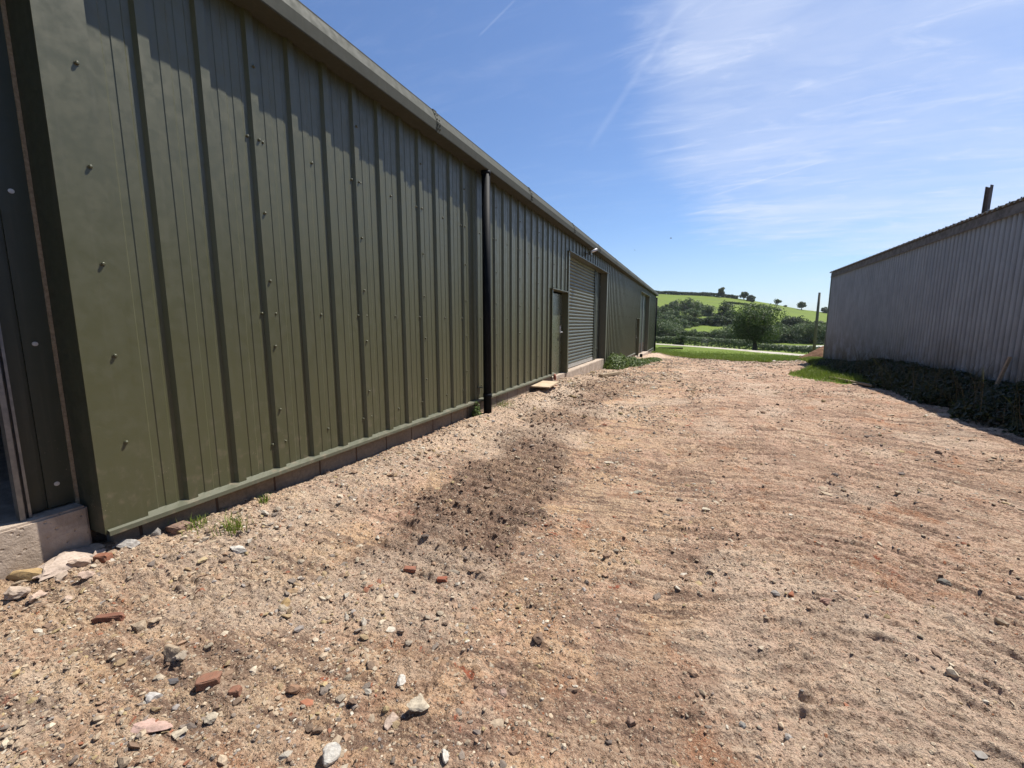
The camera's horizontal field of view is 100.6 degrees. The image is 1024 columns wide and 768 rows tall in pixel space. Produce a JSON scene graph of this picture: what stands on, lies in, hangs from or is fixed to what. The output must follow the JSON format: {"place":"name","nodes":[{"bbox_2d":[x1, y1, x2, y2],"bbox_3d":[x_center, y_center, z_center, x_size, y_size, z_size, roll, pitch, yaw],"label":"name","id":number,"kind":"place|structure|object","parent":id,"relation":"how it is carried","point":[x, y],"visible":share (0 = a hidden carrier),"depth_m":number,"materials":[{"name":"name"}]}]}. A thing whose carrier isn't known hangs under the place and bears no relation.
{"place":"outdoors","nodes":[
{"label":"outdoors","id":0,"kind":"place"},
{"bbox_2d":[0,352,1023,767],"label":"ground","id":1,"kind":"structure","parent":0,"point":[874,727],"depth_m":2.24,"materials":[{"name":"gravel"}]},
{"bbox_2d":[3,586,30,599],"bbox_3d":[-2.329,0.984,2.002,0.093,0.055,0.064,-1,8,-5],"label":"rubble piece","id":2,"kind":"object","parent":1,"relation":"on","point":[14,592],"visible":1,"depth_m":1.99,"materials":[{"name":"stone"}]},
{"bbox_2d":[5,568,42,580],"bbox_3d":[-2.442,0.969,2.150,0.228,0.076,0.080,0,8,3],"label":"slab stone","id":3,"kind":"object","parent":1,"relation":"on","point":[26,574],"visible":0.73,"depth_m":2.12,"materials":[{"name":"stone"}]},
{"bbox_2d":[29,590,48,602],"bbox_3d":[-2.247,1.009,2.020,0.059,0.049,0.090,-6,10,-35],"label":"rubble piece","id":4,"kind":"object","parent":1,"relation":"on","point":[41,593],"visible":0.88,"depth_m":2.00,"materials":[{"name":"stone"}]},
{"bbox_2d":[53,571,67,580],"bbox_3d":[-2.258,0.971,2.127,0.091,0.054,0.051,6,10,38],"label":"rubble piece","id":5,"kind":"object","parent":1,"relation":"on","point":[60,576],"visible":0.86,"depth_m":2.12,"materials":[{"name":"stone"}]},
{"bbox_2d":[32,546,93,581],"bbox_3d":[-2.364,0.937,2.268,0.171,0.081,0.362,1,8,10],"label":"rubble lump","id":6,"kind":"object","parent":1,"relation":"on","point":[54,566],"visible":0.84,"depth_m":2.20,"materials":[{"name":"stone"}]},
{"bbox_2d":[67,558,91,567],"bbox_3d":[-2.300,0.944,2.247,0.075,0.059,0.111,6,10,38],"label":"rubble piece","id":7,"kind":"object","parent":1,"relation":"on","point":[79,563],"visible":0.91,"depth_m":2.23,"materials":[{"name":"stone"}]},
{"bbox_2d":[77,570,94,578],"bbox_3d":[-2.146,0.960,2.142,0.060,0.034,0.051,2,8,11],"label":"rubble piece","id":8,"kind":"object","parent":1,"relation":"on","point":[84,574],"visible":1,"depth_m":2.13,"materials":[{"name":"stone"}]},
{"bbox_2d":[89,543,104,551],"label":"flat stone","id":9,"kind":"object","parent":1,"relation":"on","point":[95,546],"visible":0.54,"depth_m":2.41,"materials":[{"name":"stone"}]},
{"bbox_2d":[92,548,105,555],"bbox_3d":[-2.298,0.948,2.356,0.056,0.048,0.082,3,8,17],"label":"rubble piece","id":10,"kind":"object","parent":1,"relation":"on","point":[103,550],"visible":0.48,"depth_m":2.36,"materials":[{"name":"stone"}]},
{"bbox_2d":[93,552,112,562],"bbox_3d":[-2.213,0.948,2.301,0.078,0.063,0.054,0,8,0],"label":"brick fragment","id":11,"kind":"object","parent":1,"relation":"on","point":[104,557],"visible":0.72,"depth_m":2.28,"materials":[{"name":"brick"}]},
{"bbox_2d":[91,612,124,623],"bbox_3d":[-1.869,1.095,1.976,0.137,0.059,0.038,-1,8,-5],"label":"brick fragment","id":12,"kind":"object","parent":1,"relation":"on","point":[109,617],"visible":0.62,"depth_m":1.96,"materials":[{"name":"brick"}]},
{"bbox_2d":[114,658,127,666],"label":"stone","id":13,"kind":"object","parent":1,"relation":"on","point":[120,662],"visible":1,"depth_m":1.74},
{"bbox_2d":[116,539,139,547],"bbox_3d":[-2.211,0.926,2.447,0.106,0.058,0.071,-2,8,-11],"label":"rock","id":14,"kind":"object","parent":1,"relation":"on","point":[129,543],"visible":0.9,"depth_m":2.44,"materials":[{"name":"stone"}]},
{"bbox_2d":[131,620,146,632],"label":"stone","id":15,"kind":"object","parent":1,"relation":"on","point":[139,626],"visible":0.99,"depth_m":1.94,"materials":[{"name":"stone"}]},
{"bbox_2d":[130,718,172,733],"bbox_3d":[-1.312,1.246,1.556,0.130,0.031,0.070,-3,9,-21],"label":"flat stone","id":16,"kind":"object","parent":1,"relation":"on","point":[150,725],"visible":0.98,"depth_m":1.54,"materials":[{"name":"stone"}]},
{"bbox_2d":[145,692,162,703],"bbox_3d":[-1.389,1.204,1.638,0.055,0.030,0.051,4,9,24],"label":"stone","id":17,"kind":"object","parent":1,"relation":"on","point":[149,696],"visible":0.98,"depth_m":1.63,"materials":[{"name":"stone"}]},
{"bbox_2d":[150,527,160,536],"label":"stone","id":18,"kind":"object","parent":1,"relation":"on","point":[157,532],"visible":0.85,"depth_m":2.55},
{"bbox_2d":[163,644,180,661],"bbox_3d":[-1.451,1.138,1.813,0.092,0.057,0.058,5,10,33],"label":"stone","id":19,"kind":"object","parent":1,"relation":"on","point":[170,651],"visible":0.93,"depth_m":1.79,"materials":[{"name":"stone"}]},
{"bbox_2d":[168,677,178,683],"bbox_3d":[-1.372,1.201,1.722,0.056,0.023,0.037,5,9,32],"label":"slate piece","id":20,"kind":"object","parent":1,"relation":"on","point":[173,680],"visible":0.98,"depth_m":1.71,"materials":[{"name":"stone"}]},
{"bbox_2d":[165,520,192,534],"bbox_3d":[-2.101,0.908,2.685,0.138,0.067,0.102,3,8,17],"label":"block fragment","id":21,"kind":"object","parent":1,"relation":"on","point":[173,528],"visible":0.81,"depth_m":2.65,"materials":[{"name":"stone"}]},
{"bbox_2d":[171,726,187,739],"bbox_3d":[-1.210,1.267,1.547,0.047,0.015,0.044,7,10,40],"label":"flat stone","id":22,"kind":"object","parent":1,"relation":"on","point":[177,733],"visible":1,"depth_m":1.54,"materials":[{"name":"stone"}]},
{"bbox_2d":[175,650,187,660],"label":"stone","id":23,"kind":"object","parent":1,"relation":"on","point":[181,655],"visible":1,"depth_m":1.79,"materials":[{"name":"stone"}]},
{"bbox_2d":[168,514,207,535],"bbox_3d":[-2.022,0.876,2.674,0.230,0.091,0.216,-7,11,-41],"label":"grass tuft","id":24,"kind":"object","parent":1,"relation":"on","point":[204,521],"visible":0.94,"depth_m":2.70,"materials":[{"name":"plant"}]},
{"bbox_2d":[195,671,222,691],"bbox_3d":[-1.218,1.192,1.708,0.089,0.046,0.054,-4,9,-28],"label":"brick fragment","id":25,"kind":"object","parent":1,"relation":"on","point":[206,680],"visible":1,"depth_m":1.69,"materials":[{"name":"brick"}]},
{"bbox_2d":[204,712,218,723],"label":"stone","id":26,"kind":"object","parent":1,"relation":"on","point":[210,718],"visible":1,"depth_m":1.59,"materials":[{"name":"stone"}]},
{"bbox_2d":[208,510,252,537],"bbox_3d":[-1.782,0.875,2.700,0.224,0.107,0.239,-1,8,-9],"label":"grass tuft","id":27,"kind":"object","parent":1,"relation":"on","point":[234,526],"visible":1,"depth_m":2.68,"materials":[{"name":"plant"}]},
{"bbox_2d":[228,685,241,696],"bbox_3d":[-1.104,1.228,1.696,0.044,0.037,0.040,-2,8,-11],"label":"brick fragment","id":28,"kind":"object","parent":1,"relation":"on","point":[235,690],"visible":1,"depth_m":1.69,"materials":[{"name":"brick"}]},
{"bbox_2d":[232,697,242,705],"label":"stone","id":29,"kind":"object","parent":1,"relation":"on","point":[236,701],"visible":1,"depth_m":1.66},
{"bbox_2d":[230,545,246,553],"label":"stone","id":30,"kind":"object","parent":1,"relation":"on","point":[238,549],"visible":1,"depth_m":2.53,"materials":[{"name":"stone"}]},
{"bbox_2d":[258,492,270,504],"bbox_3d":[-1.787,0.820,3.080,0.112,0.076,0.100,-7,11,-43],"label":"grass tuft","id":31,"kind":"object","parent":1,"relation":"on","point":[261,500],"visible":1,"depth_m":3.07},
{"bbox_2d":[278,750,292,759],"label":"stone","id":32,"kind":"object","parent":1,"relation":"on","point":[284,755],"visible":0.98,"depth_m":1.50,"materials":[{"name":"stone"}]},
{"bbox_2d":[281,597,289,606],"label":"stone","id":33,"kind":"object","parent":1,"relation":"on","point":[286,602],"visible":0.77,"depth_m":2.21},
{"bbox_2d":[284,684,301,693],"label":"stone","id":34,"kind":"object","parent":1,"relation":"on","point":[293,688],"visible":1,"depth_m":1.75,"materials":[{"name":"stone"}]},
{"bbox_2d":[305,723,313,731],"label":"stone","id":35,"kind":"object","parent":1,"relation":"on","point":[309,727],"visible":1,"depth_m":1.60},
{"bbox_2d":[312,727,322,733],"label":"stone","id":36,"kind":"object","parent":1,"relation":"on","point":[317,730],"visible":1,"depth_m":1.59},
{"bbox_2d":[320,684,330,694],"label":"stone","id":37,"kind":"object","parent":1,"relation":"on","point":[324,690],"visible":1,"depth_m":1.76,"materials":[{"name":"stone"}]},
{"bbox_2d":[0,0,657,579],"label":"farm shed","id":38,"kind":"structure","parent":1,"relation":"on","point":[250,248],"depth_m":2.97,"materials":[{"name":"green metal"}]},
{"bbox_2d":[552,293,561,373],"bbox_3d":[1.035,-1.184,10.208,0.107,1.950,1.140,3,9,23],"label":"door","id":39,"kind":"structure","parent":38,"relation":"in","point":[557,298],"depth_m":10.39,"materials":[{"name":"paint"}]},
{"bbox_2d":[639,294,645,352],"bbox_3d":[8.111,-3.786,26.814,0.030,3.660,5.250,3,9,23],"label":"sliding door","id":40,"kind":"structure","parent":38,"relation":"in","point":[644,310],"depth_m":27.82,"materials":[{"name":"metal"}]},
{"bbox_2d":[322,742,340,766],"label":"rock","id":41,"kind":"object","parent":1,"relation":"on","point":[331,753],"visible":1,"depth_m":1.48,"materials":[{"name":"stone"}]},
{"bbox_2d":[335,694,345,701],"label":"stone","id":42,"kind":"object","parent":1,"relation":"on","point":[340,697],"visible":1,"depth_m":1.72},
{"bbox_2d":[383,712,398,730],"bbox_3d":[-0.471,1.300,1.645,0.045,0.026,0.069,6,10,37],"label":"stone","id":43,"kind":"object","parent":1,"relation":"on","point":[390,719],"visible":1,"depth_m":1.64,"materials":[{"name":"stone"}]},
{"bbox_2d":[397,674,405,685],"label":"stone","id":44,"kind":"object","parent":1,"relation":"on","point":[401,679],"visible":1,"depth_m":1.80,"materials":[{"name":"stone"}]},
{"bbox_2d":[403,566,415,572],"bbox_3d":[-0.614,1.114,2.555,0.077,0.034,0.040,-1,8,-5],"label":"brick fragment","id":45,"kind":"object","parent":1,"relation":"on","point":[410,569],"visible":1,"depth_m":2.54,"materials":[{"name":"brick"}]},
{"bbox_2d":[406,695,429,711],"bbox_3d":[-0.367,1.264,1.672,0.076,0.031,0.071,7,11,43],"label":"stone","id":46,"kind":"object","parent":1,"relation":"on","point":[418,703],"visible":1,"depth_m":1.67,"materials":[{"name":"stone"}]},
{"bbox_2d":[436,576,447,582],"bbox_3d":[-0.407,1.140,2.480,0.065,0.027,0.033,1,8,6],"label":"brick fragment","id":47,"kind":"object","parent":1,"relation":"on","point":[440,579],"visible":1,"depth_m":2.47,"materials":[{"name":"brick"}]},
{"bbox_2d":[441,749,448,763],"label":"stone","id":48,"kind":"object","parent":1,"relation":"on","point":[445,756],"visible":1,"depth_m":1.49,"materials":[{"name":"stone"}]},
{"bbox_2d":[471,401,481,416],"bbox_3d":[-0.525,0.389,6.327,0.152,0.276,0.217,3,9,23],"label":"weed clump","id":49,"kind":"object","parent":1,"relation":"on","point":[476,411],"visible":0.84,"depth_m":6.29,"materials":[{"name":"green plant"}]},
{"bbox_2d":[499,688,506,696],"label":"pebble","id":50,"kind":"object","parent":1,"relation":"on","point":[503,692],"visible":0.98,"depth_m":1.75,"materials":[{"name":"stone"}]},
{"bbox_2d":[533,632,543,643],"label":"stone","id":51,"kind":"object","parent":1,"relation":"on","point":[538,638],"visible":1,"depth_m":2.04,"materials":[{"name":"stone"}]},
{"bbox_2d":[530,381,558,387],"bbox_3d":[0.666,0.004,8.722,0.420,0.025,0.700,3,10,21],"label":"board","id":52,"kind":"object","parent":1,"relation":"on","point":[544,384],"visible":0.99,"depth_m":8.62,"materials":[{"name":"wood"}]},
{"bbox_2d":[598,372,620,376],"bbox_3d":[2.819,-0.284,12.201,0.120,0.070,1.426,5,7,34],"label":"timber plank","id":53,"kind":"object","parent":1,"relation":"on","point":[608,374],"visible":1,"depth_m":11.99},
{"bbox_2d":[603,353,629,369],"bbox_3d":[3.849,-0.842,15.668,0.905,0.672,2.330,3,9,23],"label":"weed clump","id":54,"kind":"object","parent":1,"relation":"on","point":[615,362],"visible":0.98,"depth_m":15.12,"materials":[{"name":"green plant"}]},
{"bbox_2d":[626,716,635,726],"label":"stone","id":55,"kind":"object","parent":1,"relation":"on","point":[630,720],"visible":1,"depth_m":1.66,"materials":[{"name":"stone"}]},
{"bbox_2d":[627,356,649,366],"bbox_3d":[4.866,-0.889,17.119,1.316,0.502,2.858,3,9,23],"label":"weed clump","id":56,"kind":"object","parent":1,"relation":"on","point":[634,361],"visible":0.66,"depth_m":16.51,"materials":[{"name":"green plant"}]},
{"bbox_2d":[644,357,661,362],"bbox_3d":[6.503,-1.119,19.886,1.050,0.276,3.107,3,9,23],"label":"weed clump","id":57,"kind":"object","parent":1,"relation":"on","point":[652,359],"visible":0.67,"depth_m":19.42,"materials":[{"name":"green plant"}]},
{"bbox_2d":[799,346,823,357],"bbox_3d":[15.575,-1.478,20.848,3.100,0.932,3.600,3,9,23],"label":"soil heap","id":58,"kind":"object","parent":1,"relation":"on","point":[817,352],"visible":0.16,"depth_m":20.64,"materials":[{"name":"soil"}]},
{"bbox_2d":[819,598,831,604],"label":"stone","id":59,"kind":"object","parent":1,"relation":"on","point":[825,601],"visible":1,"depth_m":2.30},
{"bbox_2d":[789,364,863,383],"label":"grass","id":60,"kind":"structure","parent":1,"relation":"on","point":[799,374],"depth_m":12.53,"materials":[{"name":"plant"}]},
{"bbox_2d":[829,376,873,386],"bbox_3d":[8.809,-0.071,11.065,0.100,0.050,1.759,1,8,8],"label":"timber plank","id":61,"kind":"object","parent":1,"relation":"on","point":[865,384],"visible":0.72,"depth_m":10.63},
{"bbox_2d":[799,356,1018,419],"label":"grass","id":62,"kind":"structure","parent":1,"relation":"on","point":[819,370],"depth_m":12.90,"materials":[{"name":"plant"}]},
{"bbox_2d":[808,358,1023,437],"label":"brambles","id":63,"kind":"object","parent":1,"relation":"on","point":[993,419],"visible":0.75,"depth_m":7.94,"materials":[{"name":"green plant"}]},
{"bbox_2d":[822,346,1023,435],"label":"dry stalks","id":64,"kind":"object","parent":1,"relation":"on","point":[957,384],"visible":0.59,"depth_m":7.89,"materials":[{"name":"brown plant"}]},
{"bbox_2d":[823,197,1023,384],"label":"barn","id":65,"kind":"structure","parent":1,"relation":"on","point":[951,292],"depth_m":9.40,"materials":[{"name":"metal"}]},
{"bbox_2d":[981,185,993,212],"bbox_3d":[9.665,-3.695,8.649,0.084,0.660,0.084,-1,8,-17],"label":"steel post","id":66,"kind":"object","parent":65,"relation":"on","point":[988,192],"visible":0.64,"depth_m":8.63,"materials":[{"name":"metal"}]},
{"bbox_2d":[936,578,951,586],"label":"pebble","id":67,"kind":"object","parent":1,"relation":"on","point":[943,581],"visible":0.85,"depth_m":2.51,"materials":[{"name":"stone"}]},
{"bbox_2d":[971,750,987,758],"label":"stone","id":68,"kind":"object","parent":1,"relation":"on","point":[981,754],"visible":1,"depth_m":1.50,"materials":[{"name":"stone"}]},
{"bbox_2d":[993,357,1011,386],"bbox_3d":[8.374,0.015,7.343,0.036,1.000,0.050,17,14,20],"label":"timber prop","id":69,"kind":"object","parent":1,"relation":"on","point":[1003,371],"visible":0.46,"depth_m":7.28,"materials":[{"name":"wood"}]},
{"bbox_2d":[299,0,1023,311],"label":"sky","id":70,"kind":"structure","parent":0,"point":[778,146],"materials":[{"name":"blue"}]},
{"bbox_2d":[651,347,803,361],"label":"grass","id":71,"kind":"structure","parent":0,"point":[755,357],"depth_m":24.25,"materials":[{"name":"plant"}]},
{"bbox_2d":[656,343,804,355],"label":"farm track","id":72,"kind":"structure","parent":0,"point":[740,350],"depth_m":42.14,"materials":[{"name":"stone"}]},
{"bbox_2d":[655,294,826,355],"bbox_3d":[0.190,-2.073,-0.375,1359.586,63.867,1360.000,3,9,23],"label":"field","id":73,"kind":"structure","parent":0,"point":[663,299],"depth_m":269.21,"materials":[{"name":"plant"}]},
{"bbox_2d":[656,318,672,335],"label":"woodland tree","id":74,"kind":"object","parent":73,"relation":"on","point":[658,321],"visible":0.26,"depth_m":122.30,"materials":[{"name":"green plant"}]},
{"bbox_2d":[657,306,673,314],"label":"woodland tree","id":75,"kind":"object","parent":73,"relation":"on","point":[662,311],"visible":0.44,"depth_m":213.56,"materials":[{"name":"green plant"}]},
{"bbox_2d":[656,336,676,344],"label":"hedge","id":76,"kind":"object","parent":73,"relation":"on","point":[667,339],"visible":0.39,"depth_m":75.89,"materials":[{"name":"green plant"}]},
{"bbox_2d":[657,314,675,319],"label":"woodland tree","id":77,"kind":"object","parent":73,"relation":"on","point":[665,316],"visible":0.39,"depth_m":180.76,"materials":[{"name":"green plant"}]},
{"bbox_2d":[658,320,682,336],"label":"woodland tree","id":78,"kind":"object","parent":73,"relation":"on","point":[668,332],"visible":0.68,"depth_m":120.07,"materials":[{"name":"green plant"}]},
{"bbox_2d":[660,302,681,310],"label":"woodland tree","id":79,"kind":"object","parent":73,"relation":"on","point":[673,306],"visible":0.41,"depth_m":228.65,"materials":[{"name":"green plant"}]},
{"bbox_2d":[665,310,685,317],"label":"woodland tree","id":80,"kind":"object","parent":73,"relation":"on","point":[675,313],"visible":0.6,"depth_m":202.87,"materials":[{"name":"green plant"}]},
{"bbox_2d":[668,299,686,310],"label":"woodland tree","id":81,"kind":"object","parent":73,"relation":"on","point":[680,304],"visible":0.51,"depth_m":237.70,"materials":[{"name":"green plant"}]},
{"bbox_2d":[675,335,687,344],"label":"meadow bush","id":82,"kind":"object","parent":73,"relation":"on","point":[682,339],"visible":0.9,"depth_m":59.05,"materials":[{"name":"green plant"}]},
{"bbox_2d":[674,318,691,327],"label":"woodland bush","id":83,"kind":"object","parent":73,"relation":"on","point":[683,322],"visible":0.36,"depth_m":160.12,"materials":[{"name":"green plant"}]},
{"bbox_2d":[675,330,693,336],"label":"woodland bush","id":84,"kind":"object","parent":73,"relation":"on","point":[685,333],"visible":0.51,"depth_m":113.70,"materials":[{"name":"green plant"}]},
{"bbox_2d":[677,314,692,321],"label":"woodland tree","id":85,"kind":"object","parent":73,"relation":"on","point":[684,317],"visible":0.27,"depth_m":179.18,"materials":[{"name":"green plant"}]},
{"bbox_2d":[681,297,699,309],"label":"woodland tree","id":86,"kind":"object","parent":73,"relation":"on","point":[687,302],"visible":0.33,"depth_m":235.64,"materials":[{"name":"green plant"}]},
{"bbox_2d":[682,308,701,316],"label":"woodland tree","id":87,"kind":"object","parent":73,"relation":"on","point":[693,312],"visible":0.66,"depth_m":201.03,"materials":[{"name":"green plant"}]},
{"bbox_2d":[655,290,738,298],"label":"hedge","id":88,"kind":"object","parent":73,"relation":"on","point":[702,294],"visible":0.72,"depth_m":355.64,"materials":[{"name":"green plant"}]},
{"bbox_2d":[687,301,707,311],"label":"woodland tree","id":89,"kind":"object","parent":73,"relation":"on","point":[690,305],"visible":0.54,"depth_m":223.81,"materials":[{"name":"green plant"}]},
{"bbox_2d":[693,331,709,338],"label":"woodland bush","id":90,"kind":"object","parent":73,"relation":"on","point":[701,334],"visible":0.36,"depth_m":109.84,"materials":[{"name":"green plant"}]},
{"bbox_2d":[695,318,708,324],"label":"woodland bush","id":91,"kind":"object","parent":73,"relation":"on","point":[700,321],"visible":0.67,"depth_m":174.23,"materials":[{"name":"green plant"}]},
{"bbox_2d":[699,305,716,315],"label":"woodland tree","id":92,"kind":"object","parent":73,"relation":"on","point":[706,310],"visible":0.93,"depth_m":206.76,"materials":[{"name":"green plant"}]},
{"bbox_2d":[676,336,757,350],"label":"hedge","id":93,"kind":"object","parent":73,"relation":"on","point":[734,344],"visible":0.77,"depth_m":64.00,"materials":[{"name":"green plant"}]},
{"bbox_2d":[710,315,724,326],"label":"woodland tree","id":94,"kind":"object","parent":73,"relation":"on","point":[718,320],"visible":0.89,"depth_m":171.78,"materials":[{"name":"green plant"}]},
{"bbox_2d":[708,329,728,342],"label":"woodland bush","id":95,"kind":"object","parent":73,"relation":"on","point":[715,334],"visible":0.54,"depth_m":108.18,"materials":[{"name":"green plant"}]},
{"bbox_2d":[712,300,733,316],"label":"woodland tree","id":96,"kind":"object","parent":73,"relation":"on","point":[725,307],"visible":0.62,"depth_m":201.93,"materials":[{"name":"green plant"}]},
{"bbox_2d":[720,324,732,339],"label":"woodland tree","id":97,"kind":"object","parent":73,"relation":"on","point":[727,328],"visible":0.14,"depth_m":109.27,"materials":[{"name":"green plant"}]},
{"bbox_2d":[723,310,737,318],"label":"woodland tree","id":98,"kind":"object","parent":73,"relation":"on","point":[727,315],"visible":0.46,"depth_m":188.75,"materials":[{"name":"green plant"}]},
{"bbox_2d":[728,302,788,350],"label":"meadow tree","id":99,"kind":"object","parent":73,"relation":"on","point":[749,324],"visible":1,"depth_m":47.20,"materials":[{"name":"green plant"}]},
{"bbox_2d":[757,322,783,342],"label":"woodland tree","id":100,"kind":"object","parent":73,"relation":"on","point":[775,333],"visible":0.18,"depth_m":104.50,"materials":[{"name":"green plant"}]},
{"bbox_2d":[773,324,794,342],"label":"woodland tree","id":101,"kind":"object","parent":73,"relation":"on","point":[785,329],"visible":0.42,"depth_m":104.88,"materials":[{"name":"green plant"}]},
{"bbox_2d":[758,343,819,353],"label":"hedge","id":102,"kind":"object","parent":73,"relation":"on","point":[806,349],"visible":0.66,"depth_m":59.18,"materials":[{"name":"green plant"}]},
{"bbox_2d":[780,316,801,328],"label":"woodland tree","id":103,"kind":"object","parent":73,"relation":"on","point":[789,322],"visible":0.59,"depth_m":169.43,"materials":[{"name":"green plant"}]},
{"bbox_2d":[780,323,811,343],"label":"woodland tree","id":104,"kind":"object","parent":73,"relation":"on","point":[797,333],"visible":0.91,"depth_m":103.26,"materials":[{"name":"green plant"}]},
{"bbox_2d":[792,315,809,323],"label":"woodland tree","id":105,"kind":"object","parent":73,"relation":"on","point":[804,320],"visible":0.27,"depth_m":168.24,"materials":[{"name":"green plant"}]},
{"bbox_2d":[797,301,806,309],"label":"ridge tree","id":106,"kind":"object","parent":73,"relation":"on","point":[801,304],"visible":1,"depth_m":323.42,"materials":[{"name":"green plant"}]},
{"bbox_2d":[800,322,825,344],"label":"woodland tree","id":107,"kind":"object","parent":73,"relation":"on","point":[810,328],"visible":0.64,"depth_m":101.22,"materials":[{"name":"green plant"}]},
{"bbox_2d":[812,293,820,350],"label":"telegraph pole","id":108,"kind":"object","parent":73,"relation":"on","point":[816,326],"visible":0.79,"depth_m":45.94,"materials":[{"name":"wood"}]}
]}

